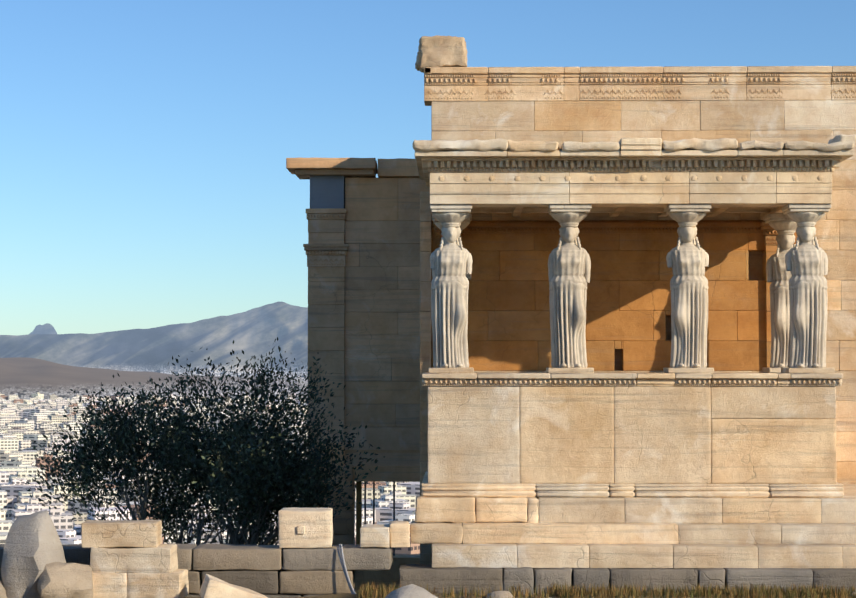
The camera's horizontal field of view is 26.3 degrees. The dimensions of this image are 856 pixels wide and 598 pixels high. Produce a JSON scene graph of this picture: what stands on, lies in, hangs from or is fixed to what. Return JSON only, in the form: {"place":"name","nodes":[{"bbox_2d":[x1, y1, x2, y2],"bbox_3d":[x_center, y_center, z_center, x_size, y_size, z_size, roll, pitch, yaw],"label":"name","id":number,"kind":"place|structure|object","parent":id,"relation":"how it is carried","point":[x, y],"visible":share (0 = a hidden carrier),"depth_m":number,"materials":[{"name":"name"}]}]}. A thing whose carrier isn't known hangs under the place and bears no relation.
{"place":"outdoors","nodes":[
{"label":"outdoors","id":0,"kind":"place"},
{"bbox_2d":[0,302,307,399],"bbox_3d":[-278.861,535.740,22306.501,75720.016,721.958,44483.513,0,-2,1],"label":"terrain","id":1,"kind":"structure","parent":0,"point":[46,360],"depth_m":13592.45,"materials":[{"name":"grey stone"}]},
{"bbox_2d":[0,393,419,553],"bbox_3d":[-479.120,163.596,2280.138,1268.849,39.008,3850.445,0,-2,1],"label":"city blocks","id":2,"kind":"structure","parent":1,"relation":"on","point":[25,422],"depth_m":1231.93,"materials":[{"name":"white concrete"}]},
{"bbox_2d":[0,0,855,335],"label":"sky","id":3,"kind":"structure","parent":0,"point":[146,182],"materials":[{"name":"blue"}]},
{"bbox_2d":[185,561,855,597],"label":"ground","id":4,"kind":"structure","parent":0,"point":[344,595],"depth_m":27.40,"materials":[{"name":"brown plant"}]},
{"bbox_2d":[0,543,392,597],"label":"retaining wall","id":5,"kind":"structure","parent":4,"relation":"on","point":[272,571],"depth_m":27.88,"materials":[{"name":"grey stone"}]},
{"bbox_2d":[18,337,384,545],"bbox_3d":[-4.611,4.281,36.069,7.601,7.027,7.429,0,-2,1],"label":"olive tree","id":6,"kind":"object","parent":4,"relation":"on","point":[234,456],"depth_m":35.85,"materials":[{"name":"green plant"}]},
{"bbox_2d":[81,507,409,597],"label":"stone blocks","id":7,"kind":"object","parent":4,"relation":"on","point":[133,559],"depth_m":27.12,"materials":[{"name":"beige stone"}]},
{"bbox_2d":[337,544,355,593],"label":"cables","id":8,"kind":"object","parent":4,"relation":"on","point":[342,561],"visible":0.96,"depth_m":27.73,"materials":[{"name":"grey plastic"}]},
{"bbox_2d":[286,158,429,589],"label":"temple side wing","id":9,"kind":"structure","parent":4,"relation":"on","point":[362,248],"depth_m":42.27,"materials":[{"name":"stone"}]},
{"bbox_2d":[310,175,344,208],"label":"porch frieze","id":10,"kind":"object","parent":9,"relation":"on","point":[327,191],"visible":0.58,"depth_m":42.34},
{"bbox_2d":[356,482,361,544],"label":"post","id":11,"kind":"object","parent":9,"relation":"attached to","point":[358,506],"depth_m":42.46,"materials":[{"name":"brown metal"}]},
{"bbox_2d":[364,482,394,555],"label":"bars","id":12,"kind":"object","parent":4,"relation":"on","point":[374,505],"depth_m":42.49,"materials":[{"name":"grey metal"}]},
{"bbox_2d":[0,510,855,597],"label":"rocks","id":13,"kind":"object","parent":4,"relation":"on","point":[34,564],"visible":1,"depth_m":26.83,"materials":[{"name":"grey stone"}]},
{"bbox_2d":[398,564,855,594],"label":"porch foundation","id":14,"kind":"object","parent":4,"relation":"on","point":[423,575],"visible":0.48,"depth_m":27.47,"materials":[{"name":"grey stone"}]},
{"bbox_2d":[410,134,855,567],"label":"caryatid porch","id":15,"kind":"object","parent":4,"relation":"on","point":[708,467],"visible":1,"depth_m":28.72,"materials":[{"name":"stone"}]},
{"bbox_2d":[430,204,830,367],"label":"caryatid statues","id":16,"kind":"object","parent":15,"relation":"on","point":[795,273],"visible":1,"depth_m":29.10,"materials":[{"name":"stone"}]},
{"bbox_2d":[415,35,855,563],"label":"temple main building","id":17,"kind":"structure","parent":4,"relation":"on","point":[739,104],"depth_m":32.30,"materials":[{"name":"stone"}]},
{"bbox_2d":[431,220,796,370],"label":"porch back wall","id":18,"kind":"structure","parent":17,"relation":"on","point":[628,303],"depth_m":32.23,"materials":[{"name":"stone"}]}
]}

